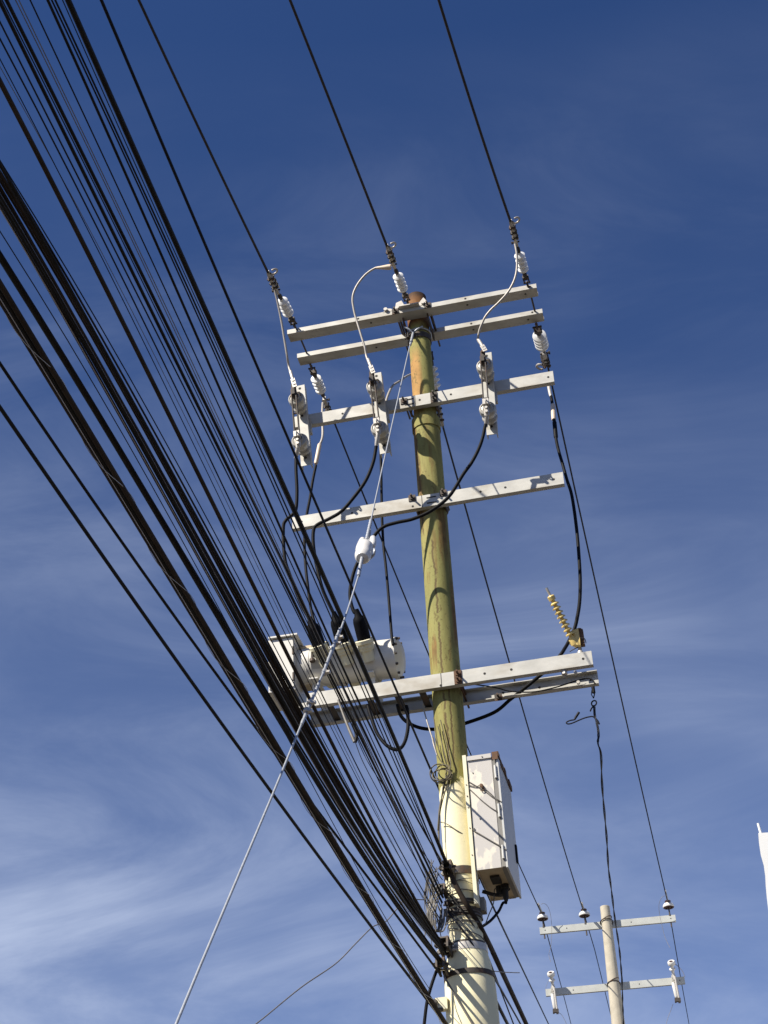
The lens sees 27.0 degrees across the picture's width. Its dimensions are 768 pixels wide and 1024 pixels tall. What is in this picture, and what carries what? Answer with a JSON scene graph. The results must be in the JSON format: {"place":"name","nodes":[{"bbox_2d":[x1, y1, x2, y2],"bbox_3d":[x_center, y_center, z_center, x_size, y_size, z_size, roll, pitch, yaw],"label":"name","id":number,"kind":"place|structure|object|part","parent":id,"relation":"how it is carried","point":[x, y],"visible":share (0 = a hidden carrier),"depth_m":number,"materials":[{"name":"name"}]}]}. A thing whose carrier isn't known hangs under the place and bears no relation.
{"place":"outdoors","nodes":[
{"label":"outdoors","id":0,"kind":"place"},
{"bbox_2d":[255,908,396,1023],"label":"drop wire","id":1,"kind":"object","parent":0,"point":[320,973],"visible":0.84,"depth_m":8.73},
{"bbox_2d":[0,0,767,1023],"label":"sky","id":2,"kind":"structure","parent":0,"point":[627,140],"materials":[{"name":"blue"}]},
{"bbox_2d":[545,587,585,652],"bbox_3d":[1.201,0.737,10.679,0.298,0.437,0.105,17,-40,-27],"label":"surge arrester","id":3,"kind":"object","parent":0,"point":[576,639],"visible":1,"depth_m":10.65,"materials":[{"name":"ceramic"}]},
{"bbox_2d":[757,823,767,903],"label":"building","id":4,"kind":"structure","parent":0,"point":[763,841],"depth_m":20.00,"materials":[{"name":"white paint"}]},
{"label":"pavement","id":5,"kind":"structure","parent":0,"visible":0},
{"bbox_2d":[600,905,624,1023],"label":"utility pole","id":6,"kind":"object","parent":5,"relation":"on","point":[615,997],"visible":0.92,"depth_m":23.06,"materials":[{"name":"concrete"}]},
{"bbox_2d":[539,915,675,934],"bbox_3d":[3.283,6.025,23.537,2.000,0.137,0.226,-7,-35,5],"label":"crossarm","id":7,"kind":"object","parent":6,"relation":"attached to","point":[598,925],"visible":1,"depth_m":23.58,"materials":[{"name":"metal"}]},
{"bbox_2d":[537,912,547,938],"bbox_3d":[2.364,6.130,23.725,0.169,0.404,0.169,-7,-35,5],"label":"pin insulator","id":8,"kind":"object","parent":7,"relation":"attached to","point":[542,916],"visible":1,"depth_m":23.75,"materials":[{"name":"ceramic"}]},
{"bbox_2d":[579,908,589,935],"bbox_3d":[2.977,6.066,23.665,0.169,0.404,0.169,-7,-35,5],"label":"pin insulator","id":9,"kind":"object","parent":7,"relation":"attached to","point":[584,913],"visible":1,"depth_m":23.69,"materials":[{"name":"white ceramic"}]},
{"bbox_2d":[663,900,673,926],"bbox_3d":[4.206,5.915,23.561,0.169,0.404,0.169,-7,-35,5],"label":"pin insulator","id":10,"kind":"object","parent":7,"relation":"attached to","point":[668,905],"visible":1,"depth_m":23.59,"materials":[{"name":"white ceramic"}]},
{"bbox_2d":[545,976,684,996],"bbox_3d":[3.318,6.782,23.012,2.000,0.137,0.226,-7,-35,5],"label":"crossarm","id":11,"kind":"object","parent":6,"relation":"attached to","point":[650,983],"visible":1,"depth_m":23.05,"materials":[{"name":"metal"}]},
{"bbox_2d":[547,971,558,1013],"bbox_3d":[2.432,6.911,23.026,0.112,0.602,0.211,-7,-35,5],"label":"fuse cutout","id":12,"kind":"object","parent":11,"relation":"attached to","point":[551,974],"visible":1,"depth_m":23.05,"materials":[{"name":"ceramic"}]},
{"bbox_2d":[667,960,680,1002],"bbox_3d":[4.147,6.708,22.877,0.112,0.601,0.212,-7,-35,6],"label":"fuse cutout","id":13,"kind":"object","parent":11,"relation":"attached to","point":[671,964],"visible":1,"depth_m":22.90,"materials":[{"name":"ceramic"}]},
{"label":"ground","id":14,"kind":"structure","parent":0,"visible":0},
{"bbox_2d":[405,291,499,1023],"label":"utility pole","id":15,"kind":"object","parent":14,"relation":"on","point":[471,978],"visible":0.84,"depth_m":10.68,"materials":[{"name":"wood"}]},
{"bbox_2d":[15,0,404,826],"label":"telephone cable","id":16,"kind":"object","parent":15,"relation":"attached to","point":[199,384],"visible":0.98,"depth_m":6.61,"materials":[{"name":"black rubber"}]},
{"bbox_2d":[0,21,439,909],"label":"telephone cable","id":17,"kind":"object","parent":15,"relation":"attached to","point":[204,429],"visible":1,"depth_m":6.75,"materials":[{"name":"black rubber"}]},
{"bbox_2d":[18,0,441,908],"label":"telephone cable","id":18,"kind":"object","parent":15,"relation":"attached to","point":[210,400],"visible":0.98,"depth_m":6.66,"materials":[{"name":"black rubber"}]},
{"bbox_2d":[51,0,440,863],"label":"telephone cable","id":19,"kind":"object","parent":15,"relation":"attached to","point":[229,388],"visible":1,"depth_m":6.97,"materials":[{"name":"black rubber"}]},
{"bbox_2d":[175,326,431,1023],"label":"guy wire","id":20,"kind":"object","parent":15,"relation":"attached to","point":[311,702],"visible":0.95,"depth_m":6.95,"materials":[{"name":"metal"}]},
{"bbox_2d":[355,529,375,563],"bbox_3d":[-0.104,0.180,8.985,0.123,0.339,0.231,-3,-35,0],"label":"strain insulator","id":21,"kind":"object","parent":20,"relation":"attached to","point":[365,549],"visible":0.94,"depth_m":8.88,"materials":[{"name":"white ceramic"}]},
{"bbox_2d":[100,0,548,1023],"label":"telephone cable","id":22,"kind":"object","parent":15,"relation":"attached to","point":[276,408],"visible":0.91,"depth_m":7.90,"materials":[{"name":"black rubber"}]},
{"bbox_2d":[287,284,537,353],"bbox_3d":[0.254,-1.477,12.736,2.000,0.195,0.555,-9,-35,9],"label":"crossarm","id":23,"kind":"object","parent":15,"relation":"attached to","point":[399,312],"visible":0.97,"depth_m":12.57,"materials":[{"name":"metal"}]},
{"bbox_2d":[266,268,296,327],"bbox_3d":[-0.791,-1.654,12.431,0.103,0.093,0.716,-9,-35,8],"label":"insulator string","id":24,"kind":"object","parent":23,"relation":"attached to","point":[287,311],"visible":0.97,"depth_m":12.43,"materials":[{"name":"ceramic"}]},
{"bbox_2d":[137,0,268,272],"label":"line conductor","id":25,"kind":"object","parent":24,"relation":"attached to","point":[198,127],"visible":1,"depth_m":11.26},
{"bbox_2d":[274,290,296,387],"bbox_3d":[-0.737,-1.302,12.150,0.099,0.848,0.272,-14,-36,15],"label":"jumper wire","id":26,"kind":"object","parent":24,"relation":"attached to","point":[293,381],"visible":1,"depth_m":12.19,"materials":[{"name":"metal"}]},
{"bbox_2d":[385,242,409,303],"bbox_3d":[0.120,-1.844,12.398,0.118,0.085,0.675,-11,-39,11],"label":"insulator string","id":27,"kind":"object","parent":23,"relation":"attached to","point":[400,282],"visible":1,"depth_m":12.40,"materials":[{"name":"ceramic"}]},
{"bbox_2d":[289,0,387,246],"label":"line conductor","id":28,"kind":"object","parent":27,"relation":"attached to","point":[335,115],"visible":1,"depth_m":11.40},
{"bbox_2d":[351,264,391,373],"bbox_3d":[-0.077,-1.462,12.092,0.353,1.004,0.129,-30,-43,33],"label":"jumper wire","id":29,"kind":"object","parent":27,"relation":"attached to","point":[382,267],"visible":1,"depth_m":12.27,"materials":[{"name":"metal"}]},
{"bbox_2d":[509,216,530,286],"bbox_3d":[1.044,-1.972,12.177,0.118,0.085,0.675,-11,-45,11],"label":"insulator string","id":30,"kind":"object","parent":23,"relation":"attached to","point":[523,268],"visible":0.93,"depth_m":12.17,"materials":[{"name":"ceramic"}]},
{"bbox_2d":[437,0,511,221],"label":"line conductor","id":31,"kind":"object","parent":30,"relation":"attached to","point":[472,107],"visible":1,"depth_m":11.27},
{"bbox_2d":[297,309,543,365],"bbox_3d":[0.284,-1.395,12.800,2.000,0.044,0.103,-9,-35,9],"label":"crossarm","id":32,"kind":"object","parent":15,"relation":"attached to","point":[440,333],"visible":0.91,"depth_m":12.78,"materials":[{"name":"metal"}]},
{"bbox_2d":[308,364,331,410],"bbox_3d":[-0.522,-0.995,13.242,0.105,0.091,0.727,-7,-35,6],"label":"insulator string","id":33,"kind":"object","parent":32,"relation":"attached to","point":[318,384],"visible":0.86,"depth_m":13.13,"materials":[{"name":"ceramic"}]},
{"bbox_2d":[303,402,323,621],"bbox_3d":[-0.526,-0.023,12.301,0.128,2.574,0.641,-8,-35,7],"label":"insulated lead","id":34,"kind":"object","parent":33,"relation":"hanging from","point":[317,455],"visible":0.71,"depth_m":12.37,"materials":[{"name":"black rubber"}]},
{"bbox_2d":[334,424,570,1022],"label":"line conductor","id":35,"kind":"object","parent":33,"relation":"attached to","point":[426,648],"visible":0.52,"depth_m":15.73,"materials":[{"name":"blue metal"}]},
{"bbox_2d":[431,351,443,426],"bbox_3d":[0.401,-0.987,12.813,0.118,0.675,0.085,-10,5,9],"label":"insulator string","id":36,"kind":"object","parent":32,"relation":"attached to","point":[436,384],"visible":0.45,"depth_m":12.79,"materials":[{"name":"ceramic"}]},
{"bbox_2d":[442,426,610,1014],"bbox_3d":[6.125,13.384,42.743,0.276,10.487,66.243,-8,-35,7],"label":"line conductor","id":37,"kind":"object","parent":36,"relation":"attached to","point":[514,680],"visible":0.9,"depth_m":16.06,"materials":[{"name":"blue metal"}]},
{"bbox_2d":[532,323,550,369],"bbox_3d":[1.273,-1.350,13.083,0.159,0.115,0.913,-10,-19,9],"label":"insulator string","id":38,"kind":"object","parent":32,"relation":"attached to","point":[540,339],"visible":1,"depth_m":12.97,"materials":[{"name":"ceramic"}]},
{"bbox_2d":[547,367,688,1022],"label":"line conductor","id":39,"kind":"object","parent":38,"relation":"attached to","point":[610,650],"visible":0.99,"depth_m":16.91,"materials":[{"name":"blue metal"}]},
{"bbox_2d":[294,371,554,429],"bbox_3d":[0.312,-0.791,12.159,2.000,0.102,0.322,-9,-35,9],"label":"crossarm","id":40,"kind":"object","parent":15,"relation":"attached to","point":[436,399],"visible":0.85,"depth_m":12.06,"materials":[{"name":"metal"}]},
{"bbox_2d":[288,384,312,469],"bbox_3d":[-0.632,-0.709,11.985,0.123,0.770,0.371,-12,-36,7],"label":"disconnect switch","id":41,"kind":"object","parent":40,"relation":"attached to","point":[298,403],"visible":0.96,"depth_m":11.94,"materials":[{"name":"metal"}]},
{"bbox_2d":[282,444,306,617],"bbox_3d":[-0.634,0.147,11.338,0.188,1.467,0.131,-20,-38,23],"label":"insulated lead","id":42,"kind":"object","parent":41,"relation":"attached to","point":[284,522],"visible":0.66,"depth_m":11.45,"materials":[{"name":"black rubber"}]},
{"bbox_2d":[366,372,391,457],"bbox_3d":[-0.046,-0.796,11.885,0.123,0.770,0.371,-12,-36,7],"label":"disconnect switch","id":43,"kind":"object","parent":40,"relation":"attached to","point":[376,392],"visible":0.95,"depth_m":11.84,"materials":[{"name":"ceramic"}]},
{"bbox_2d":[311,431,379,612],"bbox_3d":[-0.248,0.076,11.265,0.562,1.440,0.066,-15,-36,16],"label":"insulated lead","id":44,"kind":"object","parent":43,"relation":"attached to","point":[350,501],"visible":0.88,"depth_m":11.34,"materials":[{"name":"black rubber"}]},
{"bbox_2d":[476,350,498,438],"bbox_3d":[0.757,-0.932,11.759,0.123,0.770,0.371,-8,-35,10],"label":"disconnect switch","id":45,"kind":"object","parent":40,"relation":"attached to","point":[485,368],"visible":0.92,"depth_m":11.70,"materials":[{"name":"ceramic"}]},
{"bbox_2d":[348,412,488,613],"bbox_3d":[0.265,0.004,11.192,1.108,1.460,0.085,-12,-36,13],"label":"insulated lead","id":46,"kind":"object","parent":45,"relation":"hanging from","point":[447,498],"visible":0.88,"depth_m":11.19,"materials":[{"name":"black rubber"}]},
{"bbox_2d":[477,243,517,351],"bbox_3d":[0.841,-1.573,11.925,0.447,0.896,0.085,-24,-40,28],"label":"jumper wire","id":47,"kind":"object","parent":45,"relation":"attached to","point":[482,346],"visible":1,"depth_m":11.92,"materials":[{"name":"metal"}]},
{"bbox_2d":[292,472,564,531],"bbox_3d":[0.326,-0.030,11.639,2.000,0.118,0.322,-9,-35,9],"label":"crossarm","id":48,"kind":"object","parent":15,"relation":"attached to","point":[412,503],"visible":0.8,"depth_m":11.54,"materials":[{"name":"metal"}]},
{"bbox_2d":[422,704,436,754],"bbox_3d":[0.307,1.440,10.615,0.022,0.443,0.140,12,-38,-21],"label":"control cable","id":49,"kind":"object","parent":15,"relation":"attached to","point":[429,728],"visible":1,"depth_m":10.64,"materials":[{"name":"rubber"}]},
{"bbox_2d":[429,717,452,854],"bbox_3d":[0.369,1.732,10.296,0.146,0.958,0.100,-13,-36,14],"label":"wire coil","id":50,"kind":"object","parent":15,"relation":"hanging from","point":[444,780],"visible":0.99,"depth_m":10.33,"materials":[{"name":"black rubber"}]},
{"bbox_2d":[433,997,448,1011],"bbox_3d":[0.337,2.929,9.523,0.081,0.080,0.115,-9,-35,9],"label":"guy hook","id":51,"kind":"object","parent":15,"relation":"attached to","point":[442,1002],"visible":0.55,"depth_m":9.52,"materials":[{"name":"beige paint"}]},
{"bbox_2d":[434,957,451,978],"bbox_3d":[0.356,2.747,9.616,0.100,0.093,0.194,-11,-35,10],"label":"cable clamp","id":52,"kind":"object","parent":15,"relation":"attached to","point":[443,968],"visible":0.77,"depth_m":9.57,"materials":[{"name":"metal"}]},
{"bbox_2d":[0,250,441,962],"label":"telephone cable","id":53,"kind":"object","parent":52,"relation":"attached to","point":[36,314],"visible":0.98,"depth_m":6.96,"materials":[{"name":"black rubber"}]},
{"bbox_2d":[0,361,441,976],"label":"telephone cable","id":54,"kind":"object","parent":52,"relation":"attached to","point":[188,633],"visible":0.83,"depth_m":7.09,"materials":[{"name":"black rubber"}]},
{"bbox_2d":[423,970,436,1023],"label":"drop wire","id":55,"kind":"object","parent":52,"relation":"attached to","point":[429,991],"visible":0.78,"depth_m":9.46,"materials":[{"name":"black rubber"}]},
{"bbox_2d":[443,976,472,1023],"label":"drop wire","id":56,"kind":"object","parent":52,"relation":"hanging from","point":[459,1002],"visible":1,"depth_m":9.46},
{"bbox_2d":[437,883,448,898],"bbox_3d":[0.371,2.352,9.919,0.070,0.065,0.138,-11,-35,11],"label":"cable clamp","id":57,"kind":"object","parent":15,"relation":"attached to","point":[445,890],"visible":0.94,"depth_m":9.89,"materials":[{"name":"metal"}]},
{"bbox_2d":[2,0,421,854],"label":"telephone cable","id":58,"kind":"object","parent":57,"relation":"attached to","point":[200,400],"visible":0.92,"depth_m":6.61,"materials":[{"name":"black rubber"}]},
{"bbox_2d":[4,0,443,897],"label":"telephone cable","id":59,"kind":"object","parent":57,"relation":"attached to","point":[20,28],"visible":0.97,"depth_m":6.59,"materials":[{"name":"black rubber"}]},
{"bbox_2d":[29,0,440,887],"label":"telephone cable","id":60,"kind":"object","parent":57,"relation":"attached to","point":[215,398],"visible":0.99,"depth_m":6.77,"materials":[{"name":"black rubber"}]},
{"bbox_2d":[447,892,513,1023],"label":"telephone cable","id":61,"kind":"object","parent":57,"relation":"attached to","point":[454,900],"visible":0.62,"depth_m":10.33,"materials":[{"name":"black rubber"}]},
{"bbox_2d":[434,935,456,958],"bbox_3d":[0.382,2.656,9.703,0.120,0.110,0.233,-11,-35,11],"label":"cable clamp","id":62,"kind":"object","parent":15,"relation":"attached to","point":[448,944],"visible":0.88,"depth_m":9.66,"materials":[{"name":"metal"}]},
{"bbox_2d":[0,160,369,825],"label":"telephone cable","id":63,"kind":"object","parent":62,"relation":"attached to","point":[175,461],"visible":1,"depth_m":6.67,"materials":[{"name":"black rubber"}]},
{"bbox_2d":[0,231,428,987],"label":"telephone cable","id":64,"kind":"object","parent":62,"relation":"attached to","point":[198,571],"visible":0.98,"depth_m":6.81,"materials":[{"name":"black rubber"}]},
{"bbox_2d":[0,77,442,943],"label":"telephone cable","id":65,"kind":"object","parent":62,"relation":"attached to","point":[104,285],"visible":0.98,"depth_m":6.51,"materials":[{"name":"black rubber"}]},
{"bbox_2d":[0,162,446,955],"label":"cable bundle","id":66,"kind":"object","parent":62,"relation":"attached to","point":[282,692],"visible":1,"depth_m":6.84,"materials":[{"name":"rubber"}]},
{"bbox_2d":[0,279,447,1023],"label":"cable bundle","id":67,"kind":"object","parent":66,"relation":"attached to","point":[26,335],"visible":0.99,"depth_m":6.50,"materials":[{"name":"rubber"}]},
{"bbox_2d":[0,405,433,1010],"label":"telephone cable","id":68,"kind":"object","parent":67,"relation":"attached to","point":[96,547],"visible":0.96,"depth_m":7.01,"materials":[{"name":"black rubber"}]},
{"bbox_2d":[155,504,439,956],"bbox_3d":[-4.942,-7.436,-2.692,0.011,3.074,33.525,-13,-36,13],"label":"telephone cable","id":69,"kind":"object","parent":62,"relation":"attached to","point":[320,779],"visible":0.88,"depth_m":8.04,"materials":[{"name":"black rubber"}]},
{"bbox_2d":[299,651,593,720],"bbox_3d":[0.426,1.231,10.817,1.999,0.149,0.455,-7,-35,6],"label":"crossarm","id":70,"kind":"object","parent":15,"relation":"attached to","point":[462,679],"visible":0.87,"depth_m":10.68,"materials":[{"name":"metal"}]},
{"bbox_2d":[337,699,357,742],"bbox_3d":[-0.240,1.383,10.609,0.122,0.360,0.107,2,-35,-8],"label":"bonding strap","id":71,"kind":"object","parent":70,"relation":"hanging from","point":[354,739],"visible":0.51,"depth_m":10.55,"materials":[{"name":"grey metal"}]},
{"bbox_2d":[355,742,440,905],"bbox_3d":[0.081,1.957,10.152,0.494,1.138,0.033,-1,-35,-4],"label":"drop wire","id":72,"kind":"object","parent":71,"relation":"hanging from","point":[389,811],"visible":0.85,"depth_m":10.18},
{"bbox_2d":[366,704,409,750],"bbox_3d":[0.043,1.430,10.641,0.295,0.404,0.136,5,-36,-12],"label":"insulated lead","id":73,"kind":"object","parent":70,"relation":"hanging from","point":[381,739],"visible":0.75,"depth_m":10.61,"materials":[{"name":"black rubber"}]},
{"bbox_2d":[413,859,484,944],"bbox_3d":[0.385,2.426,9.846,0.448,0.607,0.250,-3,-35,0],"label":"drop wire tangle","id":74,"kind":"object","parent":15,"relation":"attached to","point":[430,917],"visible":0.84,"depth_m":9.80,"materials":[{"name":"black rubber"}]},
{"bbox_2d":[0,67,435,919],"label":"telephone cable","id":75,"kind":"object","parent":74,"relation":"attached to","point":[200,447],"visible":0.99,"depth_m":6.85,"materials":[{"name":"black rubber"}]},
{"bbox_2d":[0,38,438,917],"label":"telephone cable","id":76,"kind":"object","parent":74,"relation":"attached to","point":[198,436],"visible":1,"depth_m":6.68,"materials":[{"name":"black rubber"}]},
{"bbox_2d":[0,59,440,923],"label":"telephone cable","id":77,"kind":"object","parent":74,"relation":"attached to","point":[200,459],"visible":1,"depth_m":6.67,"materials":[{"name":"black rubber"}]},
{"bbox_2d":[0,0,442,902],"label":"telephone cable","id":78,"kind":"object","parent":74,"relation":"attached to","point":[34,72],"visible":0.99,"depth_m":6.59,"materials":[{"name":"black rubber"}]},
{"bbox_2d":[439,859,458,880],"bbox_3d":[0.411,2.243,9.960,0.110,0.098,0.214,-11,-35,11],"label":"cable clamp","id":79,"kind":"object","parent":15,"relation":"attached to","point":[451,867],"visible":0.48,"depth_m":9.91,"materials":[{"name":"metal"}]},
{"bbox_2d":[46,0,441,859],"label":"telephone cable","id":80,"kind":"object","parent":79,"relation":"attached to","point":[218,384],"visible":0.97,"depth_m":6.91,"materials":[{"name":"black rubber"}]},
{"bbox_2d":[54,0,440,862],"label":"telephone cable","id":81,"kind":"object","parent":79,"relation":"attached to","point":[228,378],"visible":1,"depth_m":6.96,"materials":[{"name":"black rubber"}]},
{"bbox_2d":[62,0,441,867],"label":"telephone cable","id":82,"kind":"object","parent":79,"relation":"attached to","point":[226,366],"visible":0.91,"depth_m":6.72,"materials":[{"name":"black rubber"}]},
{"bbox_2d":[65,0,448,868],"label":"telephone cable","id":83,"kind":"object","parent":79,"relation":"attached to","point":[187,270],"visible":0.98,"depth_m":6.92,"materials":[{"name":"black rubber"}]},
{"bbox_2d":[353,730,442,879],"bbox_3d":[0.060,1.822,10.295,0.554,1.192,0.069,-8,-35,7],"label":"drop wire","id":84,"kind":"object","parent":79,"relation":"attached to","point":[395,804],"visible":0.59,"depth_m":10.20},
{"bbox_2d":[447,869,527,1023],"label":"telephone cable","id":85,"kind":"object","parent":79,"relation":"attached to","point":[465,902],"visible":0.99,"depth_m":10.07,"materials":[{"name":"black rubber"}]},
{"bbox_2d":[310,670,598,727],"bbox_3d":[0.460,1.273,10.889,2.000,0.126,0.098,-9,-35,9],"label":"crossarm","id":86,"kind":"object","parent":15,"relation":"attached to","point":[479,695],"visible":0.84,"depth_m":10.88,"materials":[{"name":"metal"}]},
{"bbox_2d":[296,609,405,709],"bbox_3d":[-0.242,1.046,11.038,0.747,0.483,0.702,15,-39,-25],"label":"recloser","id":87,"kind":"object","parent":86,"relation":"on","point":[394,658],"visible":0.66,"depth_m":10.89,"materials":[{"name":"white paint"}]},
{"bbox_2d":[268,633,311,710],"bbox_3d":[-0.631,1.105,11.071,0.275,0.422,0.320,-9,-35,9],"label":"equipment box","id":88,"kind":"object","parent":87,"relation":"attached to","point":[275,641],"visible":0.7,"depth_m":11.01,"materials":[{"name":"white paint"}]},
{"bbox_2d":[269,638,294,689],"bbox_3d":[-0.700,1.039,10.966,0.182,0.381,0.020,-12,-36,12],"label":"door","id":89,"kind":"structure","parent":88,"relation":"in","point":[275,642],"depth_m":10.99,"materials":[{"name":"white paint"}]},
{"bbox_2d":[379,366,434,645],"bbox_3d":[0.186,-0.135,12.154,0.152,3.172,1.033,-20,-38,23],"label":"insulated lead","id":90,"kind":"object","parent":87,"relation":"attached to","point":[383,547],"visible":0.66,"depth_m":11.53,"materials":[{"name":"black rubber"}]},
{"bbox_2d":[396,386,581,730],"bbox_3d":[0.712,0.096,11.804,1.403,3.233,0.727,-3,-35,0],"label":"insulated lead","id":91,"kind":"object","parent":86,"relation":"hanging from","point":[566,645],"visible":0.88,"depth_m":11.22,"materials":[{"name":"black rubber"}]},
{"bbox_2d":[478,678,595,692],"bbox_3d":[0.995,1.171,10.751,0.840,0.077,0.142,-3,-35,0],"label":"control cable","id":92,"kind":"object","parent":86,"relation":"hanging from","point":[539,690],"visible":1,"depth_m":10.77,"materials":[{"name":"black rubber"}]},
{"bbox_2d":[566,686,623,1023],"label":"service cable","id":93,"kind":"object","parent":86,"relation":"hanging from","point":[598,731],"visible":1,"depth_m":11.32,"materials":[{"name":"black rubber"}]},
{"bbox_2d":[445,909,520,1023],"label":"telephone cable","id":94,"kind":"object","parent":15,"relation":"attached to","point":[470,941],"visible":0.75,"depth_m":10.39,"materials":[{"name":"black rubber"}]},
{"bbox_2d":[462,751,521,914],"bbox_3d":[0.710,2.131,10.309,0.239,1.012,0.574,-10,-35,9],"label":"control cabinet","id":95,"kind":"object","parent":15,"relation":"attached to","point":[493,866],"visible":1,"depth_m":10.16,"materials":[{"name":"white metal"}]},
{"bbox_2d":[483,888,495,925],"bbox_3d":[0.667,2.480,10.056,0.020,0.302,0.191,-27,-41,30],"label":"control cable","id":96,"kind":"object","parent":95,"relation":"hanging from","point":[491,907],"visible":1,"depth_m":10.07,"materials":[{"name":"black rubber"}]},
{"bbox_2d":[483,901,506,926],"bbox_3d":[0.679,2.527,10.034,0.228,0.219,0.051,19,-40,-28],"label":"control cable","id":97,"kind":"object","parent":95,"relation":"hanging from","point":[496,913],"visible":0.9,"depth_m":10.06,"materials":[{"name":"black rubber"}]},
{"bbox_3d":[0.804,2.032,10.348,0.032,0.767,0.573,-11,-35,11],"label":"door","id":98,"kind":"part","parent":95,"relation":"part of","materials":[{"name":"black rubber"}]},
{"bbox_2d":[498,1003,508,1023],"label":"telephone cable","id":99,"kind":"object","parent":15,"relation":"attached to","point":[503,1014],"visible":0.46,"depth_m":9.88,"materials":[{"name":"black rubber"}]}
]}

